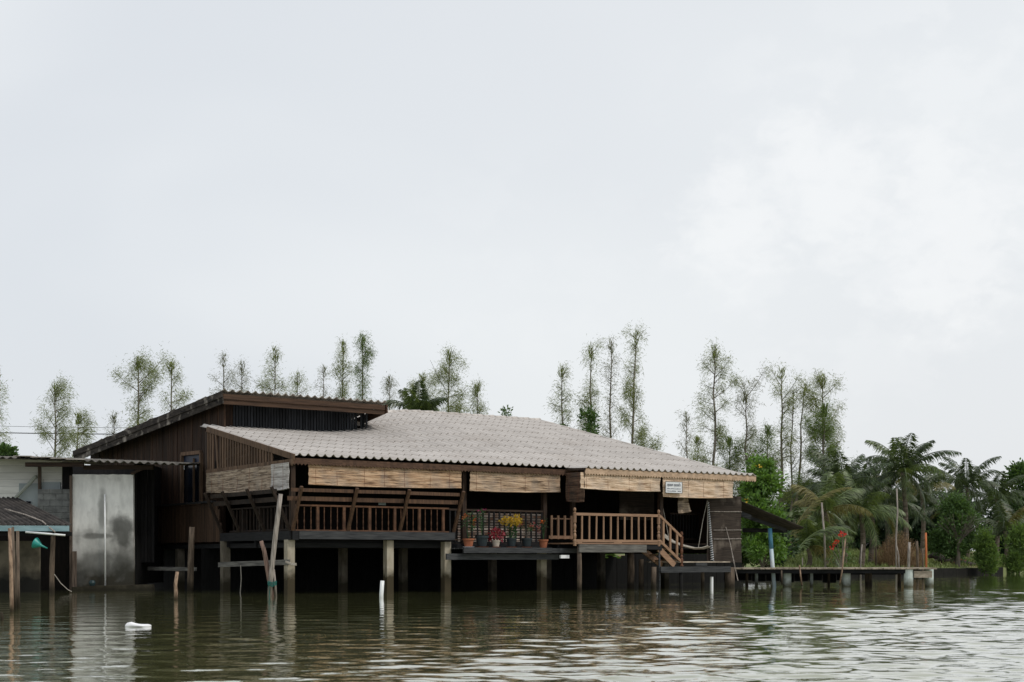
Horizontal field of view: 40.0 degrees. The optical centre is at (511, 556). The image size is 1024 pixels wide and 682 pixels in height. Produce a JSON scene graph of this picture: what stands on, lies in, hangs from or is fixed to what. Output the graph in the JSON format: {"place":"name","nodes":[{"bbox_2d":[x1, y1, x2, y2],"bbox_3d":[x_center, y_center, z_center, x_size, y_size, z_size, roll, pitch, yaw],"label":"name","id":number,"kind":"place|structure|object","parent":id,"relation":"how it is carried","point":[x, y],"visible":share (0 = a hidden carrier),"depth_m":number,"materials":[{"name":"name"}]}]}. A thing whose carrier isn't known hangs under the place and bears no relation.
{"place":"outdoors","nodes":[
{"label":"outdoors","id":0,"kind":"place"},
{"bbox_2d":[3,426,113,434],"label":"power line","id":1,"kind":"object","parent":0,"point":[53,433],"visible":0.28,"depth_m":87.99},
{"bbox_2d":[0,572,1023,681],"bbox_3d":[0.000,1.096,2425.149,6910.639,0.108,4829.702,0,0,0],"label":"water","id":2,"kind":"structure","parent":0,"point":[964,628],"depth_m":19.85,"materials":[{"name":"green liquid"}]},
{"bbox_2d":[125,622,151,626],"bbox_3d":[-5.840,1.065,21.999,0.410,0.086,0.214,0,0,11],"label":"floating bag","id":3,"kind":"object","parent":2,"relation":"on","point":[130,624],"visible":0.88,"depth_m":21.93,"materials":[{"name":"white plastic"}]},
{"bbox_2d":[839,538,845,584],"bbox_3d":[11.762,0.194,50.100,0.260,1.670,0.048,0,0,0],"label":"stake","id":4,"kind":"object","parent":2,"relation":"in","point":[842,561],"visible":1,"depth_m":50.08,"materials":[{"name":"brown wood"}]},
{"bbox_2d":[0,0,1023,550],"label":"sky","id":5,"kind":"structure","parent":0,"point":[837,186],"materials":[{"name":"white"}]},
{"bbox_2d":[616,546,1023,573],"bbox_3d":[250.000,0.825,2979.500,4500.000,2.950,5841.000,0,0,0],"label":"ground","id":6,"kind":"structure","parent":0,"point":[1004,569],"depth_m":82.67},
{"bbox_2d":[0,365,16,445],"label":"casuarina tree","id":7,"kind":"object","parent":6,"relation":"on","point":[2,433],"visible":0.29,"depth_m":78.12,"materials":[{"name":"green plant"}]},
{"bbox_2d":[0,442,19,455],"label":"leafy tree","id":8,"kind":"object","parent":6,"relation":"on","point":[6,449],"visible":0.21,"depth_m":73.85,"materials":[{"name":"green plant"}]},
{"bbox_2d":[29,370,82,457],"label":"casuarina tree","id":9,"kind":"object","parent":6,"relation":"on","point":[56,388],"visible":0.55,"depth_m":83.95,"materials":[{"name":"green plant"}]},
{"bbox_2d":[63,406,99,457],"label":"casuarina tree","id":10,"kind":"object","parent":6,"relation":"on","point":[79,420],"visible":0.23,"depth_m":85.98,"materials":[{"name":"green plant"}]},
{"bbox_2d":[103,409,123,435],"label":"casuarina tree","id":11,"kind":"object","parent":6,"relation":"on","point":[113,418],"visible":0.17,"depth_m":95.93,"materials":[{"name":"green plant"}]},
{"bbox_2d":[107,343,172,429],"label":"casuarina tree","id":12,"kind":"object","parent":6,"relation":"on","point":[138,363],"visible":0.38,"depth_m":81.95,"materials":[{"name":"green plant"}]},
{"bbox_2d":[157,353,196,412],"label":"casuarina tree","id":13,"kind":"object","parent":6,"relation":"on","point":[171,371],"visible":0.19,"depth_m":83.97,"materials":[{"name":"green plant"}]},
{"bbox_2d":[206,349,238,395],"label":"casuarina tree","id":14,"kind":"object","parent":6,"relation":"on","point":[228,373],"visible":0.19,"depth_m":103.91,"materials":[{"name":"green plant"}]},
{"bbox_2d":[229,356,254,391],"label":"casuarina tree","id":15,"kind":"object","parent":6,"relation":"on","point":[241,374],"visible":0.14,"depth_m":101.96,"materials":[{"name":"green plant"}]},
{"bbox_2d":[251,344,292,394],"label":"casuarina tree","id":16,"kind":"object","parent":6,"relation":"on","point":[274,381],"visible":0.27,"depth_m":97.97,"materials":[{"name":"green plant"}]},
{"bbox_2d":[287,367,313,395],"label":"casuarina tree","id":17,"kind":"object","parent":6,"relation":"on","point":[296,382],"visible":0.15,"depth_m":105.98,"materials":[{"name":"green plant"}]},
{"bbox_2d":[313,364,334,397],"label":"casuarina tree","id":18,"kind":"object","parent":6,"relation":"on","point":[323,384],"visible":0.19,"depth_m":107.98,"materials":[{"name":"green plant"}]},
{"bbox_2d":[325,336,356,398],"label":"casuarina tree","id":19,"kind":"object","parent":6,"relation":"on","point":[343,361],"visible":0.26,"depth_m":99.78,"materials":[{"name":"green plant"}]},
{"bbox_2d":[346,330,378,400],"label":"casuarina tree","id":20,"kind":"object","parent":6,"relation":"on","point":[362,343],"visible":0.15,"depth_m":97.89,"materials":[{"name":"green plant"}]},
{"bbox_2d":[375,371,399,409],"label":"casuarina tree","id":21,"kind":"object","parent":6,"relation":"on","point":[389,384],"visible":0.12,"depth_m":103.97,"materials":[{"name":"green plant"}]},
{"bbox_2d":[383,380,448,410],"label":"coconut palm","id":22,"kind":"object","parent":6,"relation":"on","point":[412,401],"visible":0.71,"depth_m":83.44,"materials":[{"name":"green plant"}]},
{"bbox_2d":[403,368,442,399],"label":"casuarina tree","id":23,"kind":"object","parent":6,"relation":"on","point":[412,384],"visible":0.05,"depth_m":99.93,"materials":[{"name":"green plant"}]},
{"bbox_2d":[429,344,471,412],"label":"casuarina tree","id":24,"kind":"object","parent":6,"relation":"on","point":[448,378],"visible":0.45,"depth_m":93.62,"materials":[{"name":"green plant"}]},
{"bbox_2d":[460,373,490,414],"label":"casuarina tree","id":25,"kind":"object","parent":6,"relation":"on","point":[475,394],"visible":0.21,"depth_m":95.84,"materials":[{"name":"green plant"}]},
{"bbox_2d":[544,360,580,429],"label":"casuarina tree","id":26,"kind":"object","parent":6,"relation":"on","point":[562,410],"visible":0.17,"depth_m":91.96,"materials":[{"name":"green plant"}]},
{"bbox_2d":[577,404,601,434],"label":"leafy tree","id":27,"kind":"object","parent":6,"relation":"on","point":[593,416],"visible":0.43,"depth_m":81.82,"materials":[{"name":"green plant"}]},
{"bbox_2d":[573,334,607,434],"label":"casuarina tree","id":28,"kind":"object","parent":6,"relation":"on","point":[591,392],"visible":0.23,"depth_m":91.96,"materials":[{"name":"green plant"}]},
{"bbox_2d":[595,334,623,438],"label":"casuarina tree","id":29,"kind":"object","parent":6,"relation":"on","point":[610,428],"visible":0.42,"depth_m":93.96,"materials":[{"name":"green plant"}]},
{"bbox_2d":[613,321,667,450],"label":"casuarina tree","id":30,"kind":"object","parent":6,"relation":"on","point":[628,390],"visible":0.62,"depth_m":89.91,"materials":[{"name":"green plant"}]},
{"bbox_2d":[672,400,695,457],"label":"casuarina tree","id":31,"kind":"object","parent":6,"relation":"on","point":[687,435],"visible":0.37,"depth_m":100.00,"materials":[{"name":"green plant"}]},
{"bbox_2d":[688,434,711,464],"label":"casuarina tree","id":32,"kind":"object","parent":6,"relation":"on","point":[696,442],"visible":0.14,"depth_m":97.93,"materials":[{"name":"green plant"}]},
{"bbox_2d":[683,338,741,468],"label":"casuarina tree","id":33,"kind":"object","parent":6,"relation":"on","point":[714,370],"visible":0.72,"depth_m":86.03,"materials":[{"name":"green plant"}]},
{"bbox_2d":[710,425,750,494],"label":"casuarina tree","id":34,"kind":"object","parent":6,"relation":"on","point":[735,453],"visible":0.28,"depth_m":87.64,"materials":[{"name":"green plant"}]},
{"bbox_2d":[713,360,775,497],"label":"casuarina tree","id":35,"kind":"object","parent":6,"relation":"on","point":[747,430],"visible":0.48,"depth_m":85.91,"materials":[{"name":"green plant"}]},
{"bbox_2d":[736,481,752,566],"bbox_3d":[10.142,-1.358,62.567,2.002,4.228,2.019,0,0,0],"label":"leafy tree","id":36,"kind":"object","parent":6,"relation":"on","point":[745,561],"visible":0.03,"depth_m":62.42,"materials":[{"name":"green plant"}]},
{"bbox_2d":[735,420,789,534],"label":"casuarina tree","id":37,"kind":"object","parent":6,"relation":"on","point":[768,430],"visible":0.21,"depth_m":89.87,"materials":[{"name":"green plant"}]},
{"bbox_2d":[737,449,793,566],"bbox_3d":[10.839,-1.954,61.036,2.646,5.423,3.936,0,0,0],"label":"leafy tree","id":38,"kind":"object","parent":6,"relation":"on","point":[756,493],"visible":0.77,"depth_m":60.46,"materials":[{"name":"green plant"}]},
{"bbox_2d":[747,506,799,566],"bbox_3d":[11.517,-0.752,62.502,2.554,3.019,2.125,0,0,-21],"label":"shrub","id":39,"kind":"object","parent":6,"relation":"on","point":[789,546],"visible":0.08,"depth_m":62.46,"materials":[{"name":"green plant"}]},
{"bbox_2d":[764,357,802,510],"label":"casuarina tree","id":40,"kind":"object","parent":6,"relation":"on","point":[782,458],"visible":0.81,"depth_m":83.90,"materials":[{"name":"green plant"}]},
{"bbox_2d":[776,387,807,521],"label":"casuarina tree","id":41,"kind":"object","parent":6,"relation":"on","point":[792,463],"visible":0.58,"depth_m":85.95,"materials":[{"name":"green plant"}]},
{"bbox_2d":[785,379,814,522],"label":"casuarina tree","id":42,"kind":"object","parent":6,"relation":"on","point":[800,445],"visible":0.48,"depth_m":85.96,"materials":[{"name":"green plant"}]},
{"bbox_2d":[774,482,836,543],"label":"leafy tree","id":43,"kind":"object","parent":6,"relation":"on","point":[788,506],"visible":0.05,"depth_m":103.31,"materials":[{"name":"green plant"}]},
{"bbox_2d":[790,368,846,490],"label":"casuarina tree","id":44,"kind":"object","parent":6,"relation":"on","point":[820,381],"visible":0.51,"depth_m":83.97,"materials":[{"name":"green plant"}]},
{"bbox_2d":[784,505,853,566],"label":"coconut palm","id":45,"kind":"object","parent":6,"relation":"on","point":[808,530],"visible":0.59,"depth_m":71.50,"materials":[{"name":"green plant"}]},
{"bbox_2d":[786,487,850,547],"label":"nipa frond","id":46,"kind":"object","parent":45,"relation":"attached to","point":[827,495],"visible":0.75,"depth_m":71.22,"materials":[{"name":"plant"}]},
{"bbox_2d":[792,526,856,557],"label":"nipa frond","id":47,"kind":"object","parent":45,"relation":"attached to","point":[821,532],"visible":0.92,"depth_m":69.94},
{"bbox_2d":[821,503,825,566],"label":"stake","id":48,"kind":"object","parent":6,"relation":"on","point":[823,535],"visible":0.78,"depth_m":69.96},
{"bbox_2d":[789,392,863,558],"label":"casuarina tree","id":49,"kind":"object","parent":6,"relation":"on","point":[826,429],"visible":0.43,"depth_m":81.82,"materials":[{"name":"green plant"}]},
{"bbox_2d":[785,471,873,564],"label":"coconut palm","id":50,"kind":"object","parent":6,"relation":"on","point":[832,507],"visible":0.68,"depth_m":73.86,"materials":[{"name":"green plant"}]},
{"bbox_2d":[826,530,856,566],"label":"red flower plant","id":51,"kind":"object","parent":6,"relation":"on","point":[838,546],"visible":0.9,"depth_m":68.14,"materials":[{"name":"green plant"}]},
{"bbox_2d":[791,450,900,563],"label":"coconut palm","id":52,"kind":"object","parent":6,"relation":"on","point":[857,477],"visible":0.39,"depth_m":77.77,"materials":[{"name":"green plant"}]},
{"bbox_2d":[830,516,880,550],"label":"leafy tree","id":53,"kind":"object","parent":6,"relation":"on","point":[856,543],"visible":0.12,"depth_m":105.24,"materials":[{"name":"green plant"}]},
{"bbox_2d":[819,469,911,566],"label":"coconut palm","id":54,"kind":"object","parent":6,"relation":"on","point":[872,498],"visible":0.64,"depth_m":75.78,"materials":[{"name":"green plant"}]},
{"bbox_2d":[814,462,923,562],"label":"coconut palm","id":55,"kind":"object","parent":6,"relation":"on","point":[871,552],"visible":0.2,"depth_m":81.63,"materials":[{"name":"green plant"}]},
{"bbox_2d":[742,567,1002,580],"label":"retaining wall","id":56,"kind":"structure","parent":6,"relation":"on","point":[953,571],"depth_m":80.36,"materials":[{"name":"concrete"}]},
{"bbox_2d":[855,513,919,550],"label":"leafy tree","id":57,"kind":"object","parent":6,"relation":"on","point":[881,540],"visible":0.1,"depth_m":105.39,"materials":[{"name":"green plant"}]},
{"bbox_2d":[851,482,937,550],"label":"coconut palm","id":58,"kind":"object","parent":6,"relation":"on","point":[888,525],"visible":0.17,"depth_m":85.37,"materials":[{"name":"green plant"}]},
{"bbox_2d":[869,531,924,566],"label":"dry bush","id":59,"kind":"object","parent":6,"relation":"on","point":[887,556],"visible":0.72,"depth_m":78.65,"materials":[{"name":"plant"}]},
{"bbox_2d":[861,433,961,547],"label":"coconut palm","id":60,"kind":"object","parent":6,"relation":"on","point":[906,467],"visible":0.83,"depth_m":79.50,"materials":[{"name":"green plant"}]},
{"bbox_2d":[879,495,946,551],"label":"leafy tree","id":61,"kind":"object","parent":6,"relation":"on","point":[917,536],"visible":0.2,"depth_m":104.68,"materials":[{"name":"green plant"}]},
{"bbox_2d":[872,466,979,558],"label":"coconut palm","id":62,"kind":"object","parent":6,"relation":"on","point":[934,483],"visible":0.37,"depth_m":91.89,"materials":[{"name":"green plant"}]},
{"bbox_2d":[910,474,985,541],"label":"coconut palm","id":63,"kind":"object","parent":6,"relation":"on","point":[916,521],"visible":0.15,"depth_m":103.79,"materials":[{"name":"green plant"}]},
{"bbox_2d":[928,553,975,565],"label":"fallen log","id":64,"kind":"object","parent":6,"relation":"on","point":[930,556],"visible":0.45,"depth_m":87.52,"materials":[{"name":"wood"}]},
{"bbox_2d":[922,489,990,566],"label":"round tree","id":65,"kind":"object","parent":6,"relation":"on","point":[958,523],"visible":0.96,"depth_m":83.40,"materials":[{"name":"green plant"}]},
{"bbox_2d":[925,456,1009,556],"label":"coconut palm","id":66,"kind":"object","parent":6,"relation":"on","point":[964,478],"visible":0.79,"depth_m":99.63,"materials":[{"name":"green plant"}]},
{"bbox_2d":[969,525,1002,574],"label":"shrub","id":67,"kind":"object","parent":6,"relation":"on","point":[986,555],"visible":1,"depth_m":81.73,"materials":[{"name":"green plant"}]},
{"bbox_2d":[965,471,1023,559],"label":"coconut palm","id":68,"kind":"object","parent":6,"relation":"on","point":[1004,489],"visible":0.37,"depth_m":103.54,"materials":[{"name":"green plant"}]},
{"bbox_2d":[974,490,1023,563],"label":"coconut palm","id":69,"kind":"object","parent":6,"relation":"on","point":[1000,527],"visible":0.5,"depth_m":91.86,"materials":[{"name":"green plant"}]},
{"bbox_2d":[981,497,1022,558],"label":"leafy tree","id":70,"kind":"object","parent":6,"relation":"on","point":[989,516],"visible":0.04,"depth_m":109.94,"materials":[{"name":"green plant"}]},
{"bbox_2d":[998,520,1023,573],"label":"shrub","id":71,"kind":"object","parent":6,"relation":"on","point":[1014,559],"visible":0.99,"depth_m":87.75,"materials":[{"name":"green plant"}]},
{"bbox_2d":[999,457,1023,522],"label":"leafy tree","id":72,"kind":"object","parent":6,"relation":"on","point":[1015,470],"visible":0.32,"depth_m":107.41,"materials":[{"name":"green plant"}]},
{"bbox_3d":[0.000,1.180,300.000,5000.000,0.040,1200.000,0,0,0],"label":"far water","id":73,"kind":"structure","parent":0,"visible":0},
{"bbox_2d":[8,528,13,611],"bbox_3d":[-9.892,0.448,27.800,0.124,2.011,0.083,0,0,0],"label":"mooring pole","id":74,"kind":"object","parent":73,"relation":"in","point":[11,591],"visible":0.85,"depth_m":27.77,"materials":[{"name":"brown wood"}]},
{"bbox_2d":[12,527,16,608],"bbox_3d":[-10.324,0.358,29.200,0.109,1.939,0.063,0,0,0],"label":"mooring pole","id":75,"kind":"object","parent":73,"relation":"in","point":[14,572],"visible":0.68,"depth_m":29.18,"materials":[{"name":"brown wood"}]},
{"bbox_2d":[16,531,20,608],"bbox_3d":[-10.374,0.438,29.600,0.106,1.953,0.083,0,0,0],"label":"mooring pole","id":76,"kind":"object","parent":73,"relation":"in","point":[17,573],"visible":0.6,"depth_m":29.57,"materials":[{"name":"brown wood"}]},
{"bbox_2d":[0,497,71,592],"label":"lean to","id":77,"kind":"object","parent":73,"relation":"in","point":[40,567],"visible":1,"depth_m":43.20,"materials":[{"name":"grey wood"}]},
{"bbox_2d":[32,538,46,548],"bbox_3d":[-14.033,-0.392,41.900,0.461,0.335,0.346,0,0,0],"label":"funnel","id":78,"kind":"object","parent":77,"relation":"hanging from","point":[36,542],"visible":1,"depth_m":41.81,"materials":[{"name":"teal plastic"}]},
{"bbox_2d":[0,456,199,590],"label":"riverside shack","id":79,"kind":"structure","parent":73,"relation":"in","point":[109,513],"depth_m":45.00,"materials":[{"name":"concrete"}]},
{"bbox_2d":[62,467,72,488],"bbox_3d":[-14.500,-2.222,45.920,0.334,1.523,0.040,0,0,0],"label":"window","id":80,"kind":"structure","parent":79,"relation":"in","point":[66,471],"depth_m":45.90,"materials":[{"name":"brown wood"}]},
{"bbox_2d":[174,572,178,599],"bbox_3d":[-8.494,0.880,35.600,0.140,0.995,0.102,0,0,0],"label":"stub pole","id":81,"kind":"object","parent":73,"relation":"in","point":[175,586],"visible":0.71,"depth_m":35.56,"materials":[{"name":"brown wood"}]},
{"bbox_2d":[187,527,194,591],"bbox_3d":[-10.017,0.338,43.900,0.250,2.519,0.200,0,0,0],"label":"wooden pile","id":82,"kind":"object","parent":73,"relation":"in","point":[190,575],"visible":0.85,"depth_m":43.82,"materials":[{"name":"brown wood"}]},
{"bbox_2d":[259,494,282,595],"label":"crossed poles","id":83,"kind":"object","parent":73,"relation":"in","point":[271,576],"visible":0.91,"depth_m":38.81,"materials":[{"name":"grey wood"}]},
{"bbox_2d":[73,389,755,594],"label":"wooden house","id":84,"kind":"structure","parent":73,"relation":"in","point":[342,538],"depth_m":47.40,"materials":[{"name":"wood"}]},
{"bbox_2d":[180,450,202,505],"bbox_3d":[-10.792,-2.620,47.507,0.167,1.840,1.415,0,0,-42],"label":"window","id":85,"kind":"structure","parent":84,"relation":"in","point":[191,476],"depth_m":47.60,"materials":[{"name":"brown wood"}]},
{"bbox_2d":[206,465,270,492],"bbox_3d":[-8.460,-2.309,43.392,0.076,0.743,4.929,0,0,-35],"label":"bamboo blind","id":86,"kind":"object","parent":84,"relation":"hanging from","point":[242,480],"visible":0.83,"depth_m":43.26,"materials":[{"name":"wicker"}]},
{"bbox_2d":[270,462,289,490],"bbox_3d":[-6.736,-2.306,40.876,0.062,0.788,1.200,0,0,-35],"label":"bamboo blind","id":87,"kind":"object","parent":84,"relation":"hanging from","point":[280,472],"visible":0.9,"depth_m":40.85,"materials":[{"name":"wicker"}]},
{"bbox_2d":[308,464,461,487],"bbox_3d":[-3.728,-2.380,42.256,5.283,0.640,0.078,0,0,-35],"label":"bamboo blind","id":88,"kind":"object","parent":84,"relation":"hanging from","point":[352,476],"visible":1,"depth_m":42.15,"materials":[{"name":"wicker"}]},
{"bbox_2d":[460,510,476,546],"bbox_3d":[-1.351,-0.854,43.536,0.518,1.187,0.487,0,0,0],"label":"flower pot","id":89,"kind":"object","parent":84,"relation":"on","point":[468,541],"visible":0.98,"depth_m":43.44,"materials":[{"name":"orange ceramic"}]},
{"bbox_2d":[475,508,488,546],"bbox_3d":[-0.936,-0.894,43.797,0.460,1.266,0.448,0,0,0],"label":"flower pot","id":90,"kind":"object","parent":84,"relation":"on","point":[481,541],"visible":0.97,"depth_m":43.69,"materials":[{"name":"ceramic"}]},
{"bbox_2d":[488,526,505,546],"bbox_3d":[-0.498,-0.601,44.011,0.645,0.681,0.595,0,0,0],"label":"flower pot","id":91,"kind":"object","parent":84,"relation":"on","point":[496,543],"visible":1,"depth_m":43.97,"materials":[{"name":"ceramic"}]},
{"bbox_2d":[456,513,540,541],"bbox_3d":[-0.351,-0.828,45.662,3.399,1.134,0.062,0,0,-35],"label":"slatted screen","id":92,"kind":"object","parent":84,"relation":"on","point":[502,526],"visible":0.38,"depth_m":45.61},
{"bbox_2d":[498,514,522,547],"bbox_3d":[-0.023,-0.809,44.388,0.759,1.096,0.585,0,0,-22],"label":"flower pot","id":93,"kind":"object","parent":84,"relation":"on","point":[511,542],"visible":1,"depth_m":44.33,"materials":[{"name":"ceramic"}]},
{"bbox_2d":[469,471,560,492],"bbox_3d":[0.134,-2.365,44.935,3.541,0.671,0.079,0,0,-35],"label":"bamboo blind","id":94,"kind":"object","parent":84,"relation":"hanging from","point":[510,483],"visible":1,"depth_m":44.88,"materials":[{"name":"wicker"}]},
{"bbox_2d":[518,522,540,547],"bbox_3d":[0.546,-0.689,44.776,0.773,0.856,0.614,0,0,0],"label":"flower pot","id":95,"kind":"object","parent":84,"relation":"on","point":[526,542],"visible":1,"depth_m":44.66,"materials":[{"name":"ceramic"}]},
{"bbox_2d":[538,517,548,547],"bbox_3d":[0.991,-0.792,45.133,0.364,1.063,0.430,0,0,-42],"label":"flower pot","id":96,"kind":"object","parent":84,"relation":"on","point":[543,542],"visible":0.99,"depth_m":45.04,"materials":[{"name":"ceramic"}]},
{"bbox_2d":[565,472,584,501],"bbox_3d":[2.047,-2.230,45.606,0.067,0.980,1.022,0,0,-34],"label":"bamboo blind","id":97,"kind":"object","parent":84,"relation":"hanging from","point":[575,492],"visible":1,"depth_m":45.63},
{"bbox_2d":[580,472,660,491],"bbox_3d":[3.575,-2.420,46.083,3.375,0.562,0.080,0,0,-35],"label":"bamboo blind","id":98,"kind":"object","parent":84,"relation":"hanging from","point":[623,483],"visible":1,"depth_m":46.05,"materials":[{"name":"wicker"}]},
{"bbox_2d":[678,498,690,513],"bbox_3d":[5.887,-1.791,48.040,0.539,0.703,0.151,0,0,-35],"label":"hanging cloth","id":99,"kind":"object","parent":84,"relation":"hanging from","point":[683,505],"visible":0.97,"depth_m":47.97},
{"bbox_2d":[663,502,709,549],"bbox_3d":[5.998,-1.204,48.450,2.756,1.940,0.344,0,0,-34],"label":"hammock swing","id":100,"kind":"object","parent":84,"relation":"hanging from","point":[686,546],"visible":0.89,"depth_m":48.66,"materials":[{"name":"fabric"}]},
{"bbox_2d":[663,477,732,497],"bbox_3d":[6.366,-2.340,48.014,3.241,0.722,0.074,0,0,-35],"label":"bamboo blind","id":101,"kind":"object","parent":84,"relation":"hanging from","point":[702,488],"visible":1,"depth_m":48.12,"materials":[{"name":"wicker"}]},
{"bbox_2d":[665,481,682,493],"bbox_3d":[5.436,-2.315,47.268,0.751,0.396,0.023,0,0,-35],"label":"sign board","id":102,"kind":"object","parent":101,"relation":"attached to","point":[673,487],"visible":1,"depth_m":47.26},
{"bbox_2d":[707,503,713,560],"bbox_3d":[6.924,-0.857,49.087,0.293,2.049,0.122,0,0,-36],"label":"striped pole","id":103,"kind":"object","parent":84,"relation":"on","point":[711,547],"visible":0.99,"depth_m":49.06,"materials":[{"name":"white plastic"}]},
{"bbox_2d":[706,496,741,562],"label":"wall","id":104,"kind":"structure","parent":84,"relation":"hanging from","point":[725,513],"depth_m":49.60,"materials":[{"name":"wood"}]},
{"bbox_2d":[741,501,803,586],"bbox_3d":[9.441,-0.416,52.600,2.414,3.210,4.965,0,0,4],"label":"awning","id":105,"kind":"object","parent":73,"relation":"on","point":[778,524],"visible":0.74,"depth_m":51.30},
{"bbox_2d":[724,567,936,586],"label":"jetty","id":106,"kind":"object","parent":73,"relation":"in","point":[827,575],"visible":0.69,"depth_m":50.87,"materials":[{"name":"concrete"}]},
{"bbox_2d":[895,489,897,577],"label":"stake","id":107,"kind":"object","parent":73,"relation":"in","point":[896,531],"visible":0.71,"depth_m":70.97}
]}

